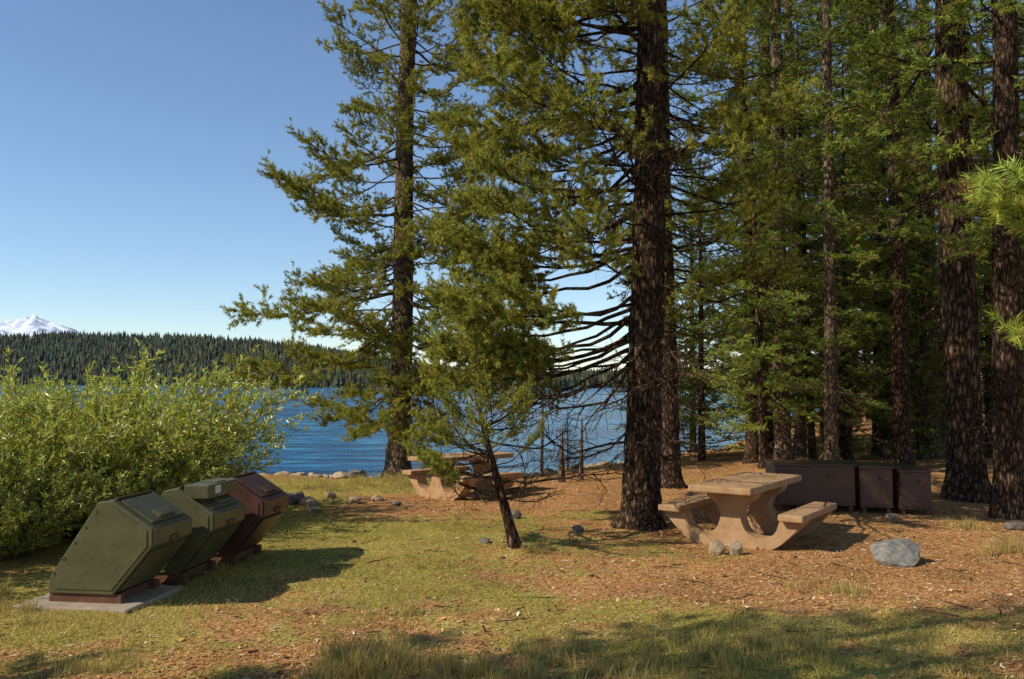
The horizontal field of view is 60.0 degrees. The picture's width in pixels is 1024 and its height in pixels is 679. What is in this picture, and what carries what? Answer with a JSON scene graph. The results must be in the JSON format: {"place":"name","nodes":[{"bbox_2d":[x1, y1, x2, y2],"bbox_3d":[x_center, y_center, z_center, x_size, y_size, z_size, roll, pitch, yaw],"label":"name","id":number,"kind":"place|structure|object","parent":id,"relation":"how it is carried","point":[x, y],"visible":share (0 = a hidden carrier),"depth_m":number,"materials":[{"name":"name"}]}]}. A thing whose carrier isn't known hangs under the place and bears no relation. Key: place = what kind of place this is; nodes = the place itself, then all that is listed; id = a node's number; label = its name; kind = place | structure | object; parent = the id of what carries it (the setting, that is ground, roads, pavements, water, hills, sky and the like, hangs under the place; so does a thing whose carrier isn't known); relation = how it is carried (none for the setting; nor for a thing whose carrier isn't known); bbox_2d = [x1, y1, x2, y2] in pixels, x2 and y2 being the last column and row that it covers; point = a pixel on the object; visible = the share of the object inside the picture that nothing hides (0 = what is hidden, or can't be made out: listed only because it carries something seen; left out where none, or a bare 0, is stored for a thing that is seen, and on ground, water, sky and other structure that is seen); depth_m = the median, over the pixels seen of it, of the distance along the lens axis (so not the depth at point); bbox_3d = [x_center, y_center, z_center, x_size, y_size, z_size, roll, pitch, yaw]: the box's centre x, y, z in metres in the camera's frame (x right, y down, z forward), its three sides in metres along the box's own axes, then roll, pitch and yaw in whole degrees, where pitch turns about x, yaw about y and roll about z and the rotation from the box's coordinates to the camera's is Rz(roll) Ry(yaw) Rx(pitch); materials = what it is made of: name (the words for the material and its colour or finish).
{"place":"outdoors","nodes":[
{"label":"outdoors","id":0,"kind":"place"},
{"bbox_2d":[0,314,81,336],"bbox_3d":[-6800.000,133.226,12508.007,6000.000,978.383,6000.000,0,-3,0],"label":"snowy mountain","id":1,"kind":"structure","parent":0,"point":[31,324],"depth_m":12175.87,"materials":[{"name":"white snow"}]},
{"bbox_2d":[0,339,981,384],"bbox_3d":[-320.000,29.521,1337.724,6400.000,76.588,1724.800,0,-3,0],"label":"hill","id":2,"kind":"structure","parent":0,"point":[76,364],"depth_m":1097.37,"materials":[{"name":"green plant"}]},
{"bbox_2d":[0,329,817,387],"bbox_3d":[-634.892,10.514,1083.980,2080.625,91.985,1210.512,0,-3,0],"label":"distant forest","id":3,"kind":"object","parent":2,"relation":"on","point":[64,359],"visible":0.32,"depth_m":874.19,"materials":[{"name":"green plant"}]},
{"bbox_2d":[0,385,982,477],"bbox_3d":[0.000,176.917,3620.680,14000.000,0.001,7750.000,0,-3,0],"label":"lake water","id":4,"kind":"structure","parent":0,"point":[315,448],"depth_m":48.14,"materials":[{"name":"blue liquid"}]},
{"bbox_2d":[0,406,1023,678],"bbox_3d":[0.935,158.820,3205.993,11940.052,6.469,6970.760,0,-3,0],"label":"ground","id":5,"kind":"structure","parent":0,"point":[36,582],"depth_m":8.70,"materials":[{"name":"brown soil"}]},
{"bbox_2d":[1,387,83,458],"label":"willow shrub","id":6,"kind":"object","parent":5,"relation":"on","point":[21,409],"visible":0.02,"depth_m":12.12,"materials":[{"name":"green plant"}]},
{"bbox_2d":[0,415,96,510],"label":"willow shrub","id":7,"kind":"object","parent":5,"relation":"on","point":[41,474],"visible":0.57,"depth_m":10.15,"materials":[{"name":"green plant"}]},
{"bbox_2d":[0,382,117,427],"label":"willow shrub","id":8,"kind":"object","parent":5,"relation":"on","point":[1,390],"visible":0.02,"depth_m":13.76,"materials":[{"name":"green plant"}]},
{"bbox_2d":[0,452,133,560],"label":"willow shrub","id":9,"kind":"object","parent":5,"relation":"on","point":[18,531],"visible":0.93,"depth_m":10.09,"materials":[{"name":"green plant"}]},
{"bbox_2d":[2,380,143,419],"bbox_3d":[-8.680,1.781,15.416,4.741,2.244,5.052,0,-3,6],"label":"willow shrub","id":10,"kind":"object","parent":5,"relation":"on","point":[78,402],"visible":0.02,"depth_m":15.24,"materials":[{"name":"green plant"}]},
{"bbox_2d":[0,387,187,523],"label":"willow shrub","id":11,"kind":"object","parent":5,"relation":"on","point":[32,454],"visible":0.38,"depth_m":10.72,"materials":[{"name":"green plant"}]},
{"bbox_2d":[13,585,181,613],"bbox_3d":[-3.840,2.440,8.293,1.100,0.100,0.950,0,-3,9],"label":"concrete pad","id":12,"kind":"object","parent":5,"relation":"on","point":[130,603],"visible":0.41,"depth_m":7.98,"materials":[{"name":"grey concrete"}]},
{"bbox_2d":[49,490,191,603],"bbox_3d":[-3.647,1.930,8.335,1.040,0.962,0.716,0,-3,8],"label":"bear proof trash bin","id":13,"kind":"object","parent":12,"relation":"on","point":[120,549],"visible":0.97,"depth_m":8.01,"materials":[{"name":"green metal"}]},
{"bbox_2d":[121,540,184,589],"bbox_3d":[-3.344,2.099,8.292,0.020,0.460,0.580,40,3,8],"label":"service door","id":14,"kind":"structure","parent":13,"relation":"in","point":[158,558],"depth_m":8.24,"materials":[{"name":"green paint"}]},
{"bbox_2d":[24,441,223,531],"bbox_3d":[-5.318,1.933,11.670,3.294,1.393,2.591,-1,-3,25],"label":"willow shrub","id":15,"kind":"object","parent":5,"relation":"on","point":[147,486],"visible":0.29,"depth_m":11.33,"materials":[{"name":"green plant"}]},
{"bbox_2d":[0,357,288,533],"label":"willow shrub","id":16,"kind":"object","parent":5,"relation":"on","point":[153,451],"visible":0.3,"depth_m":11.64,"materials":[{"name":"green plant"}]},
{"bbox_2d":[0,403,310,493],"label":"willow shrub","id":17,"kind":"object","parent":5,"relation":"on","point":[226,470],"visible":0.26,"depth_m":12.67,"materials":[{"name":"green plant"}]},
{"bbox_2d":[0,338,322,489],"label":"willow shrub","id":18,"kind":"object","parent":5,"relation":"on","point":[137,382],"visible":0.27,"depth_m":12.80,"materials":[{"name":"green plant"}]},
{"bbox_2d":[153,478,244,582],"bbox_3d":[-3.408,1.962,9.245,1.040,0.991,0.716,0,-3,8],"label":"bear proof trash bin","id":19,"kind":"object","parent":5,"relation":"on","point":[213,509],"visible":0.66,"depth_m":8.92,"materials":[{"name":"green metal"}]},
{"bbox_2d":[184,525,238,568],"bbox_3d":[-3.105,2.146,9.202,0.020,0.460,0.580,40,3,8],"label":"service door","id":20,"kind":"structure","parent":19,"relation":"in","point":[216,540],"depth_m":9.15,"materials":[{"name":"green paint"}]},
{"bbox_2d":[210,471,288,563],"bbox_3d":[-3.168,2.017,10.154,1.040,0.962,0.716,0,-3,8],"label":"bear proof trash bin","id":21,"kind":"object","parent":5,"relation":"on","point":[264,501],"visible":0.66,"depth_m":9.86,"materials":[{"name":"brown metal"}]},
{"bbox_2d":[236,512,282,551],"bbox_3d":[-2.865,2.186,10.112,0.020,0.460,0.580,40,3,8],"label":"service door","id":22,"kind":"structure","parent":21,"relation":"in","point":[266,524],"depth_m":10.05,"materials":[{"name":"brown paint"}]},
{"bbox_2d":[287,492,304,504],"bbox_3d":[-3.783,2.767,15.380,0.363,0.240,0.508,0,-3,-5],"label":"rock","id":23,"kind":"object","parent":5,"relation":"on","point":[295,498],"visible":0.6,"depth_m":15.21,"materials":[{"name":"stone"}]},
{"bbox_2d":[299,496,317,506],"bbox_3d":[-3.441,2.772,15.100,0.396,0.217,0.291,-2,-3,31],"label":"rock","id":24,"kind":"object","parent":5,"relation":"on","point":[308,501],"visible":0.83,"depth_m":14.98,"materials":[{"name":"beige stone"}]},
{"bbox_2d":[308,506,320,512],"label":"rock","id":25,"kind":"object","parent":5,"relation":"on","point":[314,509],"visible":0.9,"depth_m":14.33,"materials":[{"name":"beige stone"}]},
{"bbox_2d":[325,492,335,497],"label":"rock","id":26,"kind":"object","parent":5,"relation":"on","point":[330,495],"visible":0.9,"depth_m":16.12,"materials":[{"name":"beige stone"}]},
{"bbox_2d":[332,471,347,478],"bbox_3d":[-4.405,3.527,22.835,0.495,0.271,0.364,-1,-3,14],"label":"rock","id":27,"kind":"object","parent":5,"relation":"on","point":[340,475],"visible":0.7,"depth_m":22.72,"materials":[{"name":"beige stone"}]},
{"bbox_2d":[348,496,361,503],"bbox_3d":[-2.740,2.816,15.479,0.226,0.168,0.280,0,-3,-6],"label":"rock","id":28,"kind":"object","parent":5,"relation":"on","point":[354,499],"visible":0.88,"depth_m":15.37,"materials":[{"name":"beige stone"}]},
{"bbox_2d":[347,470,366,477],"bbox_3d":[-3.913,3.422,22.371,0.444,0.277,0.596,-2,-4,40],"label":"rock","id":29,"kind":"object","parent":5,"relation":"on","point":[357,472],"visible":0.67,"depth_m":22.21,"materials":[{"name":"stone"}]},
{"bbox_2d":[219,0,530,477],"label":"pine tree","id":30,"kind":"object","parent":5,"relation":"on","point":[401,252],"visible":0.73,"depth_m":21.40,"materials":[{"name":"green plant"}]},
{"bbox_2d":[371,495,382,500],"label":"rock","id":31,"kind":"object","parent":5,"relation":"on","point":[376,498],"visible":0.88,"depth_m":15.71,"materials":[{"name":"beige stone"}]},
{"bbox_2d":[402,451,522,499],"bbox_3d":[-0.950,2.575,16.796,1.950,0.796,1.860,2,-4,-42],"label":"picnic table","id":32,"kind":"object","parent":5,"relation":"on","point":[422,487],"visible":0.56,"depth_m":16.57,"materials":[{"name":"beige concrete"}]},
{"bbox_2d":[258,449,709,478],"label":"shoreline stones","id":33,"kind":"object","parent":5,"relation":"on","point":[331,476],"visible":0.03,"depth_m":25.53,"materials":[{"name":"grey stone"}]},
{"bbox_2d":[479,537,489,543],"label":"rock","id":34,"kind":"object","parent":5,"relation":"on","point":[484,540],"visible":0.92,"depth_m":11.14,"materials":[{"name":"stone"}]},
{"bbox_2d":[511,510,521,518],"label":"rock","id":35,"kind":"object","parent":5,"relation":"on","point":[516,514],"visible":0.48,"depth_m":13.41,"materials":[{"name":"stone"}]},
{"bbox_2d":[395,339,643,548],"bbox_3d":[-0.138,1.327,11.079,2.475,3.009,3.093,1,-3,-25],"label":"young pine tree","id":36,"kind":"object","parent":5,"relation":"on","point":[443,432],"visible":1,"depth_m":10.78,"materials":[{"name":"green plant"}]},
{"bbox_2d":[524,388,545,475],"bbox_3d":[0.571,2.291,20.898,0.702,2.450,1.041,0,-3,0],"label":"dead tree snag","id":37,"kind":"object","parent":5,"relation":"on","point":[542,456],"visible":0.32,"depth_m":20.87,"materials":[{"name":"wood"}]},
{"bbox_2d":[538,427,583,482],"bbox_3d":[1.112,2.599,18.977,1.046,1.450,0.733,-1,-3,26],"label":"dead tree snag","id":38,"kind":"object","parent":5,"relation":"on","point":[563,466],"visible":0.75,"depth_m":18.86,"materials":[{"name":"wood"}]},
{"bbox_2d":[552,411,579,469],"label":"young fir tree","id":39,"kind":"object","parent":5,"relation":"on","point":[568,454],"visible":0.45,"depth_m":25.38,"materials":[{"name":"green plant"}]},
{"bbox_2d":[571,525,583,531],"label":"rock","id":40,"kind":"object","parent":5,"relation":"on","point":[577,528],"visible":0.99,"depth_m":12.05,"materials":[{"name":"stone"}]},
{"bbox_2d":[557,417,601,479],"bbox_3d":[1.504,2.516,19.316,1.054,1.650,0.815,0,-3,0],"label":"dead tree snag","id":41,"kind":"object","parent":5,"relation":"on","point":[581,466],"visible":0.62,"depth_m":19.38,"materials":[{"name":"wood"}]},
{"bbox_2d":[413,0,828,530],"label":"pine tree","id":42,"kind":"object","parent":5,"relation":"on","point":[517,354],"visible":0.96,"depth_m":12.29,"materials":[{"name":"green plant"}]},
{"bbox_2d":[270,488,1023,674],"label":"fallen twigs","id":43,"kind":"object","parent":5,"relation":"on","point":[659,566],"visible":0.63,"depth_m":9.39,"materials":[{"name":"brown wood"}]},
{"bbox_2d":[544,0,763,488],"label":"fir tree","id":44,"kind":"object","parent":5,"relation":"on","point":[672,471],"visible":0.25,"depth_m":17.46,"materials":[{"name":"green plant"}]},
{"bbox_2d":[294,486,1015,666],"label":"pine cones","id":45,"kind":"object","parent":5,"relation":"on","point":[597,576],"visible":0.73,"depth_m":9.91,"materials":[{"name":"brown plant"}]},
{"bbox_2d":[612,240,710,436],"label":"fir tree","id":46,"kind":"object","parent":5,"relation":"on","point":[680,411],"visible":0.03,"depth_m":25.18,"materials":[{"name":"green plant"}]},
{"bbox_2d":[621,4,720,455],"bbox_3d":[5.121,-5.657,29.220,3.478,19.401,3.667,-1,-3,15],"label":"fir tree","id":47,"kind":"object","parent":5,"relation":"on","point":[673,190],"visible":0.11,"depth_m":29.20,"materials":[{"name":"green plant"}]},
{"bbox_2d":[680,377,732,456],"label":"young fir tree","id":48,"kind":"object","parent":5,"relation":"on","point":[706,436],"visible":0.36,"depth_m":25.77,"materials":[{"name":"green plant"}]},
{"bbox_2d":[671,145,742,452],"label":"fir tree","id":49,"kind":"object","parent":5,"relation":"on","point":[690,349],"visible":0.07,"depth_m":30.89,"materials":[{"name":"green plant"}]},
{"bbox_2d":[674,155,744,460],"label":"fir tree","id":50,"kind":"object","parent":5,"relation":"on","point":[723,406],"visible":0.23,"depth_m":24.35,"materials":[{"name":"green plant"}]},
{"bbox_2d":[709,539,724,555],"bbox_3d":[2.406,2.458,10.386,0.200,0.256,0.161,2,-3,-36],"label":"rock","id":51,"kind":"object","parent":5,"relation":"on","point":[716,547],"visible":0.84,"depth_m":10.34,"materials":[{"name":"beige stone"}]},
{"bbox_2d":[727,540,742,555],"bbox_3d":[2.593,2.452,10.347,0.158,0.229,0.193,0,-3,-8],"label":"rock","id":52,"kind":"object","parent":5,"relation":"on","point":[734,547],"visible":0.86,"depth_m":10.29,"materials":[{"name":"beige stone"}]},
{"bbox_2d":[710,298,773,450],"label":"young fir tree","id":53,"kind":"object","parent":5,"relation":"on","point":[738,443],"visible":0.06,"depth_m":27.77,"materials":[{"name":"green plant"}]},
{"bbox_2d":[658,472,836,549],"bbox_3d":[3.060,2.214,11.507,1.860,0.796,1.950,-2,-3,35],"label":"picnic table","id":54,"kind":"object","parent":5,"relation":"on","point":[723,503],"visible":0.99,"depth_m":11.16,"materials":[{"name":"beige concrete"}]},
{"bbox_2d":[688,5,817,435],"bbox_3d":[7.384,-3.565,27.012,3.825,14.578,4.328,-2,-3,31],"label":"fir tree","id":55,"kind":"object","parent":5,"relation":"on","point":[709,317],"visible":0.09,"depth_m":27.07,"materials":[{"name":"green plant"}]},
{"bbox_2d":[668,0,844,463],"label":"fir tree","id":56,"kind":"object","parent":5,"relation":"on","point":[751,453],"visible":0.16,"depth_m":22.91,"materials":[{"name":"green plant"}]},
{"bbox_2d":[719,13,811,430],"bbox_3d":[9.766,-6.544,33.372,4.007,21.220,3.805,0,-3,4],"label":"fir tree","id":57,"kind":"object","parent":5,"relation":"on","point":[737,162],"visible":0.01,"depth_m":33.25,"materials":[{"name":"green plant"}]},
{"bbox_2d":[690,81,842,468],"bbox_3d":[6.068,-1.516,21.451,3.613,9.738,3.826,-2,-3,16],"label":"fir tree","id":58,"kind":"object","parent":5,"relation":"on","point":[758,351],"visible":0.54,"depth_m":21.11,"materials":[{"name":"green plant"}]},
{"bbox_2d":[723,135,823,417],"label":"fir tree","id":59,"kind":"object","parent":5,"relation":"on","point":[812,289],"visible":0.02,"depth_m":29.88,"materials":[{"name":"green plant"}]},
{"bbox_2d":[678,0,870,452],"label":"fir tree","id":60,"kind":"object","parent":5,"relation":"on","point":[770,438],"visible":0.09,"depth_m":27.18,"materials":[{"name":"green plant"}]},
{"bbox_2d":[685,0,865,458],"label":"fir tree","id":61,"kind":"object","parent":5,"relation":"on","point":[782,439],"visible":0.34,"depth_m":21.79,"materials":[{"name":"green plant"}]},
{"bbox_2d":[719,0,884,455],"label":"fir tree","id":62,"kind":"object","parent":5,"relation":"on","point":[799,450],"visible":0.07,"depth_m":24.80,"materials":[{"name":"green plant"}]},
{"bbox_2d":[763,459,856,512],"bbox_3d":[4.720,2.318,14.100,1.250,0.748,0.861,0,-3,5],"label":"food storage locker","id":63,"kind":"object","parent":5,"relation":"on","point":[830,481],"visible":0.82,"depth_m":13.70,"materials":[{"name":"brown metal"}]},
{"bbox_2d":[739,14,890,459],"bbox_3d":[7.541,-2.556,22.866,3.598,11.925,3.331,0,-4,-22],"label":"fir tree","id":64,"kind":"object","parent":5,"relation":"on","point":[811,444],"visible":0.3,"depth_m":22.49,"materials":[{"name":"green plant"}]},
{"bbox_2d":[784,34,856,380],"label":"fir tree","id":65,"kind":"object","parent":5,"relation":"on","point":[798,138],"visible":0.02,"depth_m":33.15,"materials":[{"name":"green plant"}]},
{"bbox_2d":[785,1,869,431],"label":"fir tree","id":66,"kind":"object","parent":5,"relation":"on","point":[833,64],"visible":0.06,"depth_m":38.62,"materials":[{"name":"green plant"}]},
{"bbox_2d":[739,0,921,459],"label":"fir tree","id":67,"kind":"object","parent":5,"relation":"on","point":[830,339],"visible":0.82,"depth_m":19.88,"materials":[{"name":"green plant"}]},
{"bbox_2d":[791,352,869,441],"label":"young fir tree","id":68,"kind":"object","parent":5,"relation":"on","point":[792,426],"visible":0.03,"depth_m":30.81,"materials":[{"name":"green plant"}]},
{"bbox_2d":[758,0,915,446],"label":"fir tree","id":69,"kind":"object","parent":5,"relation":"on","point":[839,55],"visible":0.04,"depth_m":26.71,"materials":[{"name":"green plant"}]},
{"bbox_2d":[810,4,872,402],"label":"fir tree","id":70,"kind":"object","parent":5,"relation":"on","point":[836,168],"visible":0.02,"depth_m":34.67,"materials":[{"name":"green plant"}]},
{"bbox_2d":[815,299,878,458],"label":"young fir tree","id":71,"kind":"object","parent":5,"relation":"on","point":[841,442],"visible":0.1,"depth_m":23.85,"materials":[{"name":"green plant"}]},
{"bbox_2d":[813,7,880,425],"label":"fir tree","id":72,"kind":"object","parent":5,"relation":"on","point":[851,190],"visible":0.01,"depth_m":43.39,"materials":[{"name":"green plant"}]},
{"bbox_2d":[770,60,926,459],"bbox_3d":[8.414,-1.953,22.883,3.993,10.762,4.229,-2,-2,36],"label":"fir tree","id":73,"kind":"object","parent":5,"relation":"on","point":[847,443],"visible":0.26,"depth_m":22.56,"materials":[{"name":"green plant"}]},
{"bbox_2d":[843,42,872,421],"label":"fir tree","id":74,"kind":"object","parent":5,"relation":"on","point":[866,420],"depth_m":45.60,"materials":[{"name":"green plant"}]},
{"bbox_2d":[844,460,894,512],"bbox_3d":[5.620,2.336,14.099,0.530,0.738,1.161,0,-3,5],"label":"food storage locker","id":75,"kind":"object","parent":5,"relation":"on","point":[873,484],"visible":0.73,"depth_m":13.55,"materials":[{"name":"brown metal"}]},
{"bbox_2d":[806,0,939,422],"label":"fir tree","id":76,"kind":"object","parent":5,"relation":"on","point":[850,89],"visible":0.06,"depth_m":29.06,"materials":[{"name":"green plant"}]},
{"bbox_2d":[810,0,943,456],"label":"fir tree","id":77,"kind":"object","parent":5,"relation":"on","point":[878,449],"visible":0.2,"depth_m":24.01,"materials":[{"name":"green plant"}]},
{"bbox_2d":[796,0,972,445],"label":"fir tree","id":78,"kind":"object","parent":5,"relation":"on","point":[885,437],"visible":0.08,"depth_m":28.07,"materials":[{"name":"green plant"}]},
{"bbox_2d":[782,0,991,465],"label":"fir tree","id":79,"kind":"object","parent":5,"relation":"on","point":[902,451],"visible":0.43,"depth_m":20.95,"materials":[{"name":"green plant"}]},
{"bbox_2d":[837,110,943,449],"bbox_3d":[11.161,-2.048,26.740,4.430,11.275,4.184,0,-3,-29],"label":"fir tree","id":80,"kind":"object","parent":5,"relation":"on","point":[912,304],"visible":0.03,"depth_m":26.48,"materials":[{"name":"green plant"}]},
{"bbox_2d":[885,513,897,519],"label":"rock","id":81,"kind":"object","parent":5,"relation":"on","point":[891,516],"visible":0.88,"depth_m":13.01,"materials":[{"name":"beige stone"}]},
{"bbox_2d":[764,0,1023,503],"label":"fir tree","id":82,"kind":"object","parent":5,"relation":"on","point":[969,481],"visible":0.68,"depth_m":15.26,"materials":[{"name":"green plant"}]},
{"bbox_2d":[869,538,920,567],"bbox_3d":[4.278,2.399,9.908,0.542,0.374,0.487,-3,-4,42],"label":"boulder","id":83,"kind":"object","parent":5,"relation":"on","point":[901,552],"visible":0.85,"depth_m":9.77,"materials":[{"name":"grey stone"}]},
{"bbox_2d":[860,24,939,437],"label":"fir tree","id":84,"kind":"object","parent":5,"relation":"on","point":[913,311],"depth_m":32.13,"materials":[{"name":"green plant"}]},
{"bbox_2d":[883,463,932,514],"bbox_3d":[6.170,2.360,13.997,0.510,0.708,1.161,0,-3,5],"label":"food storage locker","id":85,"kind":"object","parent":5,"relation":"on","point":[911,487],"visible":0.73,"depth_m":13.46,"materials":[{"name":"brown metal"}]},
{"bbox_2d":[879,303,945,459],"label":"young fir tree","id":86,"kind":"object","parent":5,"relation":"on","point":[920,449],"visible":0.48,"depth_m":22.84,"materials":[{"name":"green plant"}]},
{"bbox_2d":[803,0,1023,457],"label":"fir tree","id":87,"kind":"object","parent":5,"relation":"on","point":[928,335],"visible":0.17,"depth_m":24.15,"materials":[{"name":"green plant"}]},
{"bbox_2d":[888,0,938,417],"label":"fir tree","id":88,"kind":"object","parent":5,"relation":"on","point":[906,160],"visible":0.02,"depth_m":42.31,"materials":[{"name":"green plant"}]},
{"bbox_2d":[908,301,944,446],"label":"young fir tree","id":89,"kind":"object","parent":5,"relation":"on","point":[920,382],"visible":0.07,"depth_m":26.01,"materials":[{"name":"green plant"}]},
{"bbox_2d":[842,0,1023,519],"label":"fir tree","id":90,"kind":"object","parent":5,"relation":"on","point":[1007,380],"visible":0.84,"depth_m":13.19,"materials":[{"name":"green plant"}]},
{"bbox_2d":[911,298,984,440],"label":"young fir tree","id":91,"kind":"object","parent":5,"relation":"on","point":[941,402],"visible":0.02,"depth_m":29.84,"materials":[{"name":"green plant"}]},
{"bbox_2d":[909,105,1023,436],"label":"fir tree","id":92,"kind":"object","parent":5,"relation":"on","point":[982,297],"visible":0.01,"depth_m":27.04,"materials":[{"name":"green plant"}]},
{"bbox_2d":[911,5,1023,457],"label":"fir tree","id":93,"kind":"object","parent":5,"relation":"on","point":[987,345],"visible":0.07,"depth_m":23.43,"materials":[{"name":"plant"}]},
{"bbox_2d":[921,1,1023,444],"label":"fir tree","id":94,"kind":"object","parent":5,"relation":"on","point":[980,272],"visible":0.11,"depth_m":21.82,"materials":[{"name":"green plant"}]},
{"bbox_2d":[938,0,1023,414],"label":"fir tree","id":95,"kind":"object","parent":5,"relation":"on","point":[991,53],"visible":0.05,"depth_m":31.12,"materials":[{"name":"green plant"}]},
{"bbox_2d":[938,89,1023,405],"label":"fir tree","id":96,"kind":"object","parent":5,"relation":"on","point":[981,289],"visible":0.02,"depth_m":29.62,"materials":[{"name":"green plant"}]},
{"bbox_2d":[955,154,1023,349],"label":"pine tree","id":97,"kind":"object","parent":5,"relation":"on","point":[980,188],"visible":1,"depth_m":5.55,"materials":[{"name":"green plant"}]},
{"bbox_2d":[980,0,1023,423],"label":"fir tree","id":98,"kind":"object","parent":5,"relation":"on","point":[1022,64],"visible":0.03,"depth_m":27.39,"materials":[{"name":"green plant"}]},
{"bbox_2d":[1004,521,1023,529],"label":"rock","id":99,"kind":"object","parent":5,"relation":"on","point":[1013,525],"visible":0.94,"depth_m":12.12,"materials":[{"name":"stone"}]},
{"bbox_2d":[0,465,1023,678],"bbox_3d":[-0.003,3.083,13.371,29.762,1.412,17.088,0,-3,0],"label":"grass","id":100,"kind":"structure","parent":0,"point":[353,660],"depth_m":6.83,"materials":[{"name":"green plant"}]},
{"bbox_2d":[0,0,1023,370],"label":"sky","id":101,"kind":"structure","parent":0,"point":[135,135],"materials":[{"name":"blue"}]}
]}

